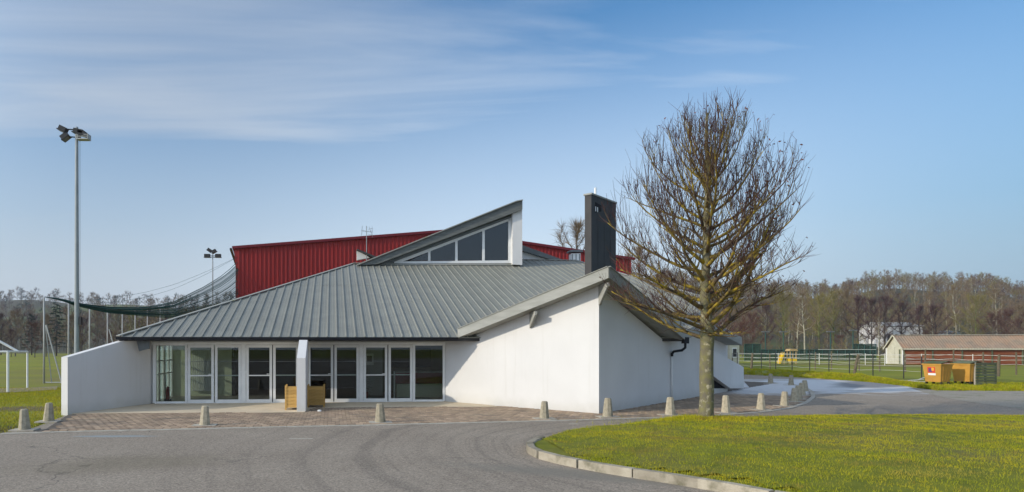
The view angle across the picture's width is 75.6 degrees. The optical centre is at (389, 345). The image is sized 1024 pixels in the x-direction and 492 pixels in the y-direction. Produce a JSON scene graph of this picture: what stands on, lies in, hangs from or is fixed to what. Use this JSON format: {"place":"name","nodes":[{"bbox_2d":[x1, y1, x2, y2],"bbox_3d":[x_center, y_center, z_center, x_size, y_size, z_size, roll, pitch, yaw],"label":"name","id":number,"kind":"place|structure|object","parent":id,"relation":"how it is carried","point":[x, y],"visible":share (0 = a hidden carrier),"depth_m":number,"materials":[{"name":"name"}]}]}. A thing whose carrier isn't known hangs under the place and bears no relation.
{"place":"outdoors","nodes":[
{"label":"outdoors","id":0,"kind":"place"},
{"bbox_2d":[0,387,56,392],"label":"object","id":1,"kind":"object","parent":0,"point":[25,389],"visible":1,"depth_m":32.49,"materials":[{"name":"concrete"}]},
{"bbox_2d":[0,340,27,391],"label":"ball goal","id":2,"kind":"object","parent":1,"relation":"on","point":[7,363],"visible":0.96,"depth_m":31.61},
{"bbox_2d":[89,302,89,348],"bbox_3d":[-20.521,-0.376,44.200,0.111,5.212,0.111,0,0,-23],"label":"net pole","id":3,"kind":"object","parent":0,"point":[89,328],"visible":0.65,"depth_m":44.16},
{"bbox_2d":[0,381,814,434],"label":"pavement","id":4,"kind":"structure","parent":0,"point":[743,400],"depth_m":19.84,"materials":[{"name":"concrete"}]},
{"bbox_2d":[34,403,62,422],"bbox_3d":[-9.786,1.921,18.542,0.616,0.552,0.450,0,0,-4],"label":"concrete bollard","id":5,"kind":"object","parent":4,"relation":"on","point":[48,416],"visible":0.99,"depth_m":18.44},
{"bbox_2d":[192,405,217,426],"bbox_3d":[-5.045,1.920,17.656,0.644,0.555,0.404,0,0,-6],"label":"concrete bollard","id":6,"kind":"object","parent":4,"relation":"on","point":[204,418],"visible":1,"depth_m":17.56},
{"bbox_2d":[72,401,496,413],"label":"threshold slab","id":7,"kind":"structure","parent":4,"relation":"on","point":[218,407],"depth_m":23.05,"materials":[{"name":"concrete"}]},
{"bbox_2d":[285,384,296,409],"bbox_3d":[-3.200,1.761,22.150,0.715,0.830,0.715,0,0,-6],"label":"wooden planter","id":8,"kind":"object","parent":7,"relation":"on","point":[290,396],"visible":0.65,"depth_m":21.80,"materials":[{"name":"brown wood"}]},
{"bbox_2d":[307,384,324,406],"bbox_3d":[-2.600,1.781,23.000,0.615,0.790,0.615,0,0,-4],"label":"wooden planter","id":9,"kind":"object","parent":7,"relation":"on","point":[315,395],"visible":1,"depth_m":22.71,"materials":[{"name":"brown wood"}]},
{"bbox_2d":[369,403,391,423],"bbox_3d":[-0.247,1.919,18.297,0.645,0.557,0.436,0,0,-5],"label":"concrete bollard","id":10,"kind":"object","parent":4,"relation":"on","point":[380,416],"visible":0.97,"depth_m":18.19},
{"bbox_2d":[61,188,743,415],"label":"community hall","id":11,"kind":"structure","parent":4,"relation":"on","point":[487,308],"depth_m":24.86,"materials":[{"name":"white"}]},
{"bbox_2d":[164,376,170,400],"bbox_3d":[-8.587,1.680,25.028,0.220,1.000,0.200,0,0,0],"label":"fire extinguisher","id":12,"kind":"object","parent":11,"relation":"on","point":[167,393],"visible":0.89,"depth_m":24.98,"materials":[{"name":"red metal"}]},
{"bbox_2d":[187,345,213,402],"bbox_3d":[-7.117,1.065,24.374,0.973,2.180,0.114,0,0,-5],"label":"door","id":13,"kind":"structure","parent":11,"relation":"in","point":[189,346],"depth_m":24.38,"materials":[{"name":"white metal"}]},
{"bbox_2d":[192,350,210,390],"bbox_3d":[-8.029,1.065,27.837,0.950,1.780,0.060,0,0,-5],"label":"window pane","id":14,"kind":"object","parent":11,"relation":"attached to","point":[201,383],"visible":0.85,"depth_m":27.80,"materials":[{"name":"clear glass"}]},
{"bbox_2d":[215,345,240,402],"bbox_3d":[-6.110,1.065,24.509,0.982,2.180,0.132,0,0,-4],"label":"door","id":15,"kind":"structure","parent":11,"relation":"in","point":[217,400],"depth_m":24.47,"materials":[{"name":"white metal"}]},
{"bbox_2d":[246,345,271,401],"bbox_3d":[-4.953,1.065,24.574,0.978,2.180,0.092,0,0,-5],"label":"door","id":16,"kind":"structure","parent":11,"relation":"in","point":[247,346],"depth_m":24.54,"materials":[{"name":"white metal"}]},
{"bbox_2d":[273,345,297,401],"bbox_3d":[-3.953,1.065,24.699,0.960,2.180,0.113,0,0,-5],"label":"door","id":17,"kind":"structure","parent":11,"relation":"in","point":[274,346],"depth_m":24.61,"materials":[{"name":"white metal"}]},
{"bbox_2d":[309,345,332,401],"bbox_3d":[-2.629,1.065,24.767,0.969,2.180,0.114,0,0,-5],"label":"door","id":18,"kind":"structure","parent":11,"relation":"in","point":[310,346],"depth_m":24.78,"materials":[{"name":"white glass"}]},
{"bbox_2d":[334,345,358,401],"bbox_3d":[-1.636,1.065,24.901,0.954,2.180,0.132,0,0,-4],"label":"door","id":19,"kind":"structure","parent":11,"relation":"in","point":[335,346],"depth_m":24.85,"materials":[{"name":"white glass"}]},
{"bbox_2d":[361,226,372,259],"bbox_3d":[-1.322,-6.020,38.660,0.683,2.301,0.440,0,0,0],"label":"roof aerial","id":20,"kind":"object","parent":11,"relation":"attached to","point":[366,238],"visible":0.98,"depth_m":38.64,"materials":[{"name":"metal"}]},
{"bbox_2d":[363,345,386,400],"bbox_3d":[-0.530,1.065,24.950,0.930,2.180,0.114,0,0,-5],"label":"door","id":21,"kind":"structure","parent":11,"relation":"in","point":[364,346],"depth_m":24.95,"materials":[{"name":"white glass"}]},
{"bbox_2d":[388,345,412,400],"bbox_3d":[0.441,1.065,25.082,0.948,2.180,0.132,0,0,-4],"label":"door","id":22,"kind":"structure","parent":11,"relation":"in","point":[389,346],"depth_m":25.03,"materials":[{"name":"white glass"}]},
{"bbox_2d":[394,218,510,262],"bbox_3d":[3.659,-5.974,36.559,6.778,2.716,0.100,0,0,-5],"label":"clerestory window","id":23,"kind":"structure","parent":11,"relation":"in","point":[492,245],"depth_m":36.65,"materials":[{"name":"clear glass"}]},
{"bbox_2d":[532,401,556,419],"bbox_3d":[4.629,1.928,19.250,0.633,0.538,0.425,0,0,-5],"label":"concrete bollard","id":24,"kind":"object","parent":4,"relation":"on","point":[544,412],"visible":0.98,"depth_m":19.14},
{"bbox_2d":[596,398,618,417],"bbox_3d":[6.686,1.899,19.730,0.641,0.599,0.426,0,0,-5],"label":"concrete bollard","id":25,"kind":"object","parent":4,"relation":"on","point":[607,410],"visible":0.97,"depth_m":19.64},
{"bbox_2d":[657,397,680,415],"bbox_3d":[8.816,1.907,20.234,0.657,0.581,0.442,0,0,-5],"label":"concrete bollard","id":26,"kind":"object","parent":4,"relation":"on","point":[670,408],"visible":0.92,"depth_m":20.14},
{"bbox_2d":[716,395,736,413],"bbox_3d":[10.925,1.905,20.921,0.616,0.586,0.420,0,0,-5],"label":"concrete bollard","id":27,"kind":"object","parent":4,"relation":"on","point":[725,409],"visible":0.97,"depth_m":20.82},
{"bbox_2d":[751,393,770,410],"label":"concrete bollard","id":28,"kind":"object","parent":4,"relation":"on","point":[761,403],"visible":1,"depth_m":21.82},
{"bbox_2d":[764,374,777,383],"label":"concrete bollard","id":29,"kind":"object","parent":4,"relation":"on","point":[770,378],"visible":1,"depth_m":37.10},
{"bbox_2d":[773,391,792,406],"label":"concrete bollard","id":30,"kind":"object","parent":4,"relation":"on","point":[784,400],"visible":0.95,"depth_m":23.20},
{"bbox_2d":[788,375,793,384],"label":"concrete bollard","id":31,"kind":"object","parent":4,"relation":"on","point":[791,381],"visible":0.91,"depth_m":35.45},
{"bbox_2d":[789,388,804,401],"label":"concrete bollard","id":32,"kind":"object","parent":4,"relation":"on","point":[794,397],"visible":0.95,"depth_m":24.98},
{"bbox_2d":[788,386,806,399],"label":"concrete bollard","id":33,"kind":"object","parent":4,"relation":"on","point":[799,391],"visible":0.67,"depth_m":26.18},
{"bbox_2d":[799,383,811,395],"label":"concrete bollard","id":34,"kind":"object","parent":4,"relation":"on","point":[802,385],"visible":0.68,"depth_m":28.17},
{"bbox_2d":[802,380,809,391],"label":"concrete bollard","id":35,"kind":"object","parent":4,"relation":"on","point":[806,384],"visible":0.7,"depth_m":30.70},
{"bbox_2d":[393,371,441,397],"bbox_3d":[1.288,1.630,27.247,2.240,1.100,0.620,0,0,-5],"label":"bar counter","id":36,"kind":"object","parent":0,"point":[428,384],"visible":0.73,"depth_m":27.02,"materials":[{"name":"grey"}]},
{"bbox_2d":[0,375,1023,491],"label":"road","id":37,"kind":"structure","parent":0,"point":[482,457],"depth_m":12.80,"materials":[{"name":"asphalt"}]},
{"bbox_2d":[8,409,40,431],"bbox_3d":[-9.436,1.919,16.699,0.624,0.557,0.423,0,0,-5],"label":"concrete bollard","id":38,"kind":"object","parent":37,"relation":"on","point":[24,425],"visible":1,"depth_m":16.60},
{"bbox_2d":[0,353,1023,432],"bbox_3d":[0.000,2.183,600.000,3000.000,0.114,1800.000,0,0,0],"label":"ground","id":39,"kind":"structure","parent":0,"point":[13,404],"depth_m":49.75,"materials":[{"name":"green plant"}]},
{"bbox_2d":[0,312,11,354],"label":"purple alder","id":40,"kind":"object","parent":39,"relation":"on","point":[1,316],"visible":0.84,"depth_m":149.99,"materials":[{"name":"grey"}]},
{"bbox_2d":[5,329,17,356],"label":"purple alder","id":41,"kind":"object","parent":39,"relation":"on","point":[10,331],"visible":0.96,"depth_m":124.97,"materials":[{"name":"grey"}]},
{"bbox_2d":[1,309,27,355],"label":"bare ash","id":42,"kind":"object","parent":39,"relation":"on","point":[13,313],"visible":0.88,"depth_m":134.98},
{"bbox_2d":[20,314,42,354],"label":"dark conifer","id":43,"kind":"object","parent":39,"relation":"on","point":[31,319],"visible":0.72,"depth_m":149.88,"materials":[{"name":"green"}]},
{"bbox_2d":[21,320,51,357],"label":"bare tree","id":44,"kind":"object","parent":39,"relation":"on","point":[34,330],"visible":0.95,"depth_m":119.95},
{"bbox_2d":[37,313,57,356],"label":"bare ash","id":45,"kind":"object","parent":39,"relation":"on","point":[47,317],"visible":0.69,"depth_m":130.00},
{"bbox_2d":[43,297,60,383],"bbox_3d":[-19.807,-0.297,38.083,1.160,5.077,0.286,0,0,0],"label":"net pole","id":46,"kind":"object","parent":39,"relation":"on","point":[45,327],"visible":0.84,"depth_m":37.97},
{"bbox_2d":[46,257,237,317],"bbox_3d":[-15.958,-4.424,44.130,0.404,5.070,15.405,0,0,35],"label":"ball net","id":47,"kind":"object","parent":46,"relation":"hanging from","point":[138,311],"visible":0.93,"depth_m":44.59,"materials":[{"name":"fabric"}]},
{"bbox_2d":[42,302,73,355],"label":"dark conifer","id":48,"kind":"object","parent":39,"relation":"on","point":[55,339],"visible":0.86,"depth_m":139.98,"materials":[{"name":"green"}]},
{"bbox_2d":[68,299,69,354],"bbox_3d":[-20.370,-0.366,41.000,0.111,5.191,0.111,0,0,-23],"label":"net pole","id":49,"kind":"object","parent":39,"relation":"on","point":[68,331],"visible":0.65,"depth_m":40.96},
{"bbox_2d":[58,315,83,353],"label":"bare ash","id":50,"kind":"object","parent":39,"relation":"on","point":[71,320],"visible":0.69,"depth_m":134.88},
{"bbox_2d":[56,124,90,352],"bbox_3d":[-16.913,-4.788,34.600,1.674,14.036,0.440,0,0,0],"label":"floodlight mast","id":51,"kind":"object","parent":39,"relation":"on","point":[65,136],"visible":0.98,"depth_m":34.52,"materials":[{"name":"metal"}]},
{"bbox_2d":[70,315,90,350],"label":"purple alder","id":52,"kind":"object","parent":39,"relation":"on","point":[85,339],"visible":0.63,"depth_m":149.94,"materials":[{"name":"grey"}]},
{"bbox_2d":[85,306,108,346],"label":"bare ash","id":53,"kind":"object","parent":39,"relation":"on","point":[97,316],"visible":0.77,"depth_m":150.00},
{"bbox_2d":[101,328,117,344],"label":"red shrub","id":54,"kind":"object","parent":39,"relation":"on","point":[112,331],"visible":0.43,"depth_m":119.89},
{"bbox_2d":[107,313,112,343],"bbox_3d":[-20.086,-0.284,47.200,1.154,5.051,0.120,0,0,0],"label":"net pole","id":55,"kind":"object","parent":39,"relation":"on","point":[109,330],"visible":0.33,"depth_m":47.16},
{"bbox_2d":[0,287,235,352],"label":"woodland","id":56,"kind":"object","parent":39,"relation":"on","point":[63,309],"visible":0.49,"depth_m":368.21,"materials":[{"name":"plant"}]},
{"bbox_2d":[109,313,128,340],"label":"bare ash","id":57,"kind":"object","parent":39,"relation":"on","point":[117,329],"visible":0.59,"depth_m":149.98},
{"bbox_2d":[123,314,143,332],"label":"ivy tree","id":58,"kind":"object","parent":39,"relation":"on","point":[131,321],"visible":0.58,"depth_m":149.51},
{"bbox_2d":[137,312,158,329],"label":"bare ash","id":59,"kind":"object","parent":39,"relation":"on","point":[150,318],"visible":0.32,"depth_m":159.88},
{"bbox_2d":[204,248,221,305],"bbox_3d":[-17.772,-3.810,65.000,1.732,12.080,0.440,0,0,0],"label":"floodlight mast","id":60,"kind":"object","parent":39,"relation":"on","point":[213,251],"visible":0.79,"depth_m":64.83,"materials":[{"name":"metal"}]},
{"bbox_2d":[230,230,634,299],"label":"sports hall","id":61,"kind":"structure","parent":39,"relation":"on","point":[261,267],"depth_m":51.04,"materials":[{"name":"red"}]},
{"bbox_2d":[550,216,584,249],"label":"bare ash","id":62,"kind":"object","parent":39,"relation":"on","point":[577,236],"visible":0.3,"depth_m":94.48},
{"bbox_2d":[616,241,678,288],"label":"bare ash","id":63,"kind":"object","parent":39,"relation":"on","point":[637,250],"visible":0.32,"depth_m":109.84},
{"bbox_2d":[725,309,747,333],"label":"bare ash","id":64,"kind":"object","parent":39,"relation":"on","point":[734,311],"visible":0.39,"depth_m":150.00},
{"bbox_2d":[731,319,753,356],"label":"red shrub","id":65,"kind":"object","parent":39,"relation":"on","point":[743,326],"visible":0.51,"depth_m":127.64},
{"bbox_2d":[733,310,762,348],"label":"bare tree","id":66,"kind":"object","parent":39,"relation":"on","point":[752,319],"visible":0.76,"depth_m":134.87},
{"bbox_2d":[753,301,778,347],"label":"purple alder","id":67,"kind":"object","parent":39,"relation":"on","point":[772,318],"visible":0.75,"depth_m":149.63,"materials":[{"name":"grey"}]},
{"bbox_2d":[777,352,784,363],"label":"play slide","id":68,"kind":"object","parent":39,"relation":"on","point":[782,354],"visible":0.74,"depth_m":77.77,"materials":[{"name":"yellow"}]},
{"bbox_2d":[767,290,804,337],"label":"ivy tree","id":69,"kind":"object","parent":39,"relation":"on","point":[784,316],"visible":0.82,"depth_m":159.62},
{"bbox_2d":[787,298,813,348],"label":"pale birch","id":70,"kind":"object","parent":39,"relation":"on","point":[799,304],"visible":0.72,"depth_m":149.96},
{"bbox_2d":[790,290,817,348],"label":"pale birch","id":71,"kind":"object","parent":39,"relation":"on","point":[802,309],"visible":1,"depth_m":145.92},
{"bbox_2d":[744,344,875,360],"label":"court fence","id":72,"kind":"object","parent":39,"relation":"on","point":[756,349],"visible":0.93,"depth_m":95.06,"materials":[{"name":"green metal"}]},
{"bbox_2d":[796,292,839,348],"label":"ivy tree","id":73,"kind":"object","parent":39,"relation":"on","point":[820,299],"visible":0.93,"depth_m":157.80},
{"bbox_2d":[739,333,936,353],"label":"scrub","id":74,"kind":"object","parent":39,"relation":"on","point":[811,343],"visible":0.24,"depth_m":125.18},
{"bbox_2d":[831,334,848,348],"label":"red shrub","id":75,"kind":"object","parent":39,"relation":"on","point":[839,336],"visible":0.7,"depth_m":139.90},
{"bbox_2d":[827,287,865,348],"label":"bare ash","id":76,"kind":"object","parent":39,"relation":"on","point":[847,291],"visible":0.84,"depth_m":159.84},
{"bbox_2d":[849,330,856,348],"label":"court lamp","id":77,"kind":"object","parent":39,"relation":"on","point":[852,337],"visible":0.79,"depth_m":96.94,"materials":[{"name":"green metal"}]},
{"bbox_2d":[838,295,883,343],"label":"purple alder","id":78,"kind":"object","parent":39,"relation":"on","point":[857,298],"visible":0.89,"depth_m":149.73,"materials":[{"name":"grey"}]},
{"bbox_2d":[857,297,890,343],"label":"purple alder","id":79,"kind":"object","parent":39,"relation":"on","point":[868,309],"visible":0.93,"depth_m":145.96,"materials":[{"name":"grey"}]},
{"bbox_2d":[732,349,1021,374],"bbox_3d":[41.922,1.300,55.789,21.791,2.004,2.272,0,0,40],"label":"tape fence","id":80,"kind":"object","parent":39,"relation":"on","point":[1015,356],"visible":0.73,"depth_m":54.88,"materials":[{"name":"plastic"}]},
{"bbox_2d":[739,353,1019,364],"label":"tape fence","id":81,"kind":"object","parent":39,"relation":"on","point":[898,359],"visible":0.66,"depth_m":72.17,"materials":[{"name":"grey"}]},
{"bbox_2d":[872,313,886,355],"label":"pale birch","id":82,"kind":"object","parent":39,"relation":"on","point":[878,327],"visible":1,"depth_m":140.20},
{"bbox_2d":[870,293,901,353],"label":"purple alder","id":83,"kind":"object","parent":39,"relation":"on","point":[886,302],"visible":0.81,"depth_m":149.75,"materials":[{"name":"grey"}]},
{"bbox_2d":[859,322,922,347],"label":"white building","id":84,"kind":"structure","parent":39,"relation":"on","point":[875,341],"depth_m":176.15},
{"bbox_2d":[886,301,920,336],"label":"purple alder","id":85,"kind":"object","parent":39,"relation":"on","point":[901,311],"visible":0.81,"depth_m":151.80,"materials":[{"name":"grey"}]},
{"bbox_2d":[903,304,938,335],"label":"purple alder","id":86,"kind":"object","parent":39,"relation":"on","point":[920,308],"visible":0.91,"depth_m":149.97,"materials":[{"name":"grey"}]},
{"bbox_2d":[921,291,943,334],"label":"pale birch","id":87,"kind":"object","parent":39,"relation":"on","point":[929,301],"visible":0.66,"depth_m":152.43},
{"bbox_2d":[920,303,952,334],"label":"purple alder","id":88,"kind":"object","parent":39,"relation":"on","point":[932,307],"visible":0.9,"depth_m":147.86,"materials":[{"name":"grey"}]},
{"bbox_2d":[966,362,996,384],"bbox_3d":[32.584,1.550,35.584,1.410,1.300,1.020,0,0,0],"label":"slatted screen","id":89,"kind":"object","parent":39,"relation":"on","point":[985,369],"visible":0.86,"depth_m":35.19,"materials":[{"name":"green wood"}]},
{"bbox_2d":[975,310,1014,335],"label":"red shrub","id":90,"kind":"object","parent":39,"relation":"on","point":[991,315],"visible":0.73,"depth_m":149.81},
{"bbox_2d":[997,354,1000,375],"bbox_3d":[41.569,1.350,44.003,0.194,1.505,0.171,0,0,-23],"label":"wooden post","id":91,"kind":"object","parent":39,"relation":"on","point":[998,363],"visible":0.98,"depth_m":43.95,"materials":[{"name":"brown wood"}]},
{"bbox_2d":[989,307,1023,333],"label":"red shrub","id":92,"kind":"object","parent":39,"relation":"on","point":[1010,314],"visible":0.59,"depth_m":151.61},
{"bbox_2d":[1002,317,1023,335],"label":"red shrub","id":93,"kind":"object","parent":39,"relation":"on","point":[1018,322],"visible":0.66,"depth_m":146.21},
{"bbox_2d":[1006,304,1023,333],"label":"bare ash","id":94,"kind":"object","parent":39,"relation":"on","point":[1018,307],"visible":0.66,"depth_m":159.93},
{"bbox_2d":[0,286,1023,354],"bbox_3d":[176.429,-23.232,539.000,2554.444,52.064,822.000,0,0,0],"label":"hills","id":95,"kind":"structure","parent":0,"point":[37,306],"depth_m":264.06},
{"bbox_2d":[714,304,735,330],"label":"purple alder","id":96,"kind":"object","parent":95,"relation":"on","point":[725,316],"visible":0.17,"depth_m":170.21,"materials":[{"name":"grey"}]},
{"bbox_2d":[640,267,1023,348],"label":"hillside wood","id":97,"kind":"object","parent":95,"relation":"on","point":[1015,291],"visible":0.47,"depth_m":248.44,"materials":[{"name":"plant"}]},
{"bbox_2d":[813,288,853,348],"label":"ivy tree","id":98,"kind":"object","parent":95,"relation":"on","point":[827,312],"visible":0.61,"depth_m":164.89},
{"bbox_2d":[930,331,960,335],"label":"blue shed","id":99,"kind":"structure","parent":95,"relation":"on","point":[950,333],"depth_m":172.21,"materials":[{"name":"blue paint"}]},
{"bbox_2d":[943,284,965,334],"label":"pale birch","id":100,"kind":"object","parent":95,"relation":"on","point":[953,296],"visible":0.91,"depth_m":170.47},
{"bbox_2d":[952,293,994,335],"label":"ivy tree","id":101,"kind":"object","parent":95,"relation":"on","point":[981,297],"visible":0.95,"depth_m":164.78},
{"bbox_2d":[984,287,1008,333],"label":"pale birch","id":102,"kind":"object","parent":95,"relation":"on","point":[997,294],"visible":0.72,"depth_m":174.59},
{"bbox_2d":[0,0,1023,307],"label":"sky","id":103,"kind":"structure","parent":0,"point":[220,125],"materials":[{"name":"blue"}]},
{"bbox_2d":[728,345,738,363],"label":"cream house","id":104,"kind":"structure","parent":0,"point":[734,349],"depth_m":62.00,"materials":[{"name":"paint"}]},
{"bbox_2d":[732,348,736,357],"bbox_3d":[33.190,0.688,61.974,0.421,0.962,0.071,0,0,0],"label":"window","id":105,"kind":"structure","parent":104,"relation":"in","point":[734,350],"depth_m":61.94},
{"bbox_2d":[526,413,1023,491],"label":"island lawn","id":106,"kind":"structure","parent":0,"point":[922,452],"depth_m":11.86,"materials":[{"name":"green plant"}]},
{"bbox_2d":[598,86,818,416],"bbox_3d":[8.484,-2.382,17.663,5.385,9.013,5.356,0,0,27],"label":"bare tree","id":107,"kind":"object","parent":106,"relation":"on","point":[707,307],"visible":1,"depth_m":17.11,"materials":[{"name":"brown plant"}]},
{"bbox_2d":[785,349,797,363],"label":"play tower","id":108,"kind":"structure","parent":0,"point":[790,359],"depth_m":77.66,"materials":[{"name":"beige"}]},
{"bbox_2d":[744,368,1023,390],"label":"grass bank","id":109,"kind":"structure","parent":0,"point":[1007,385],"depth_m":38.45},
{"bbox_2d":[737,349,921,378],"bbox_3d":[33.056,1.300,49.589,0.775,2.000,15.567,0,0,-15],"label":"wire fence","id":110,"kind":"object","parent":109,"relation":"on","point":[873,365],"visible":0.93,"depth_m":48.64,"materials":[{"name":"grey metal"}]},
{"bbox_2d":[853,354,858,373],"bbox_3d":[31.848,1.349,44.000,0.457,1.532,0.180,0,0,0],"label":"wooden post","id":111,"kind":"object","parent":109,"relation":"on","point":[856,364],"visible":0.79,"depth_m":43.94,"materials":[{"name":"brown wood"}]},
{"bbox_2d":[921,361,953,384],"bbox_3d":[29.922,1.490,35.201,0.995,1.300,0.970,0,0,-18],"label":"waste bin","id":112,"kind":"object","parent":109,"relation":"on","point":[937,371],"visible":0.84,"depth_m":34.91,"materials":[{"name":"yellow plastic"}]},
{"bbox_2d":[950,361,981,384],"bbox_3d":[31.845,1.490,35.601,0.995,1.300,0.970,0,0,-18],"label":"waste bin","id":113,"kind":"object","parent":109,"relation":"on","point":[962,371],"visible":0.9,"depth_m":35.36,"materials":[{"name":"yellow plastic"}]},
{"bbox_2d":[883,334,1023,364],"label":"long barn","id":114,"kind":"structure","parent":0,"point":[937,347],"depth_m":74.44,"materials":[{"name":"beige paint"}]},
{"bbox_2d":[891,348,894,363],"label":"door","id":115,"kind":"structure","parent":114,"relation":"in","point":[892,349],"depth_m":77.05,"materials":[{"name":"beige paint"}]},
{"bbox_2d":[895,348,898,363],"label":"door","id":116,"kind":"structure","parent":114,"relation":"in","point":[896,349],"depth_m":76.28,"materials":[{"name":"beige paint"}]},
{"bbox_2d":[910,387,1023,408],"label":"gravel patch","id":117,"kind":"object","parent":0,"point":[1013,399],"visible":0.83,"depth_m":27.80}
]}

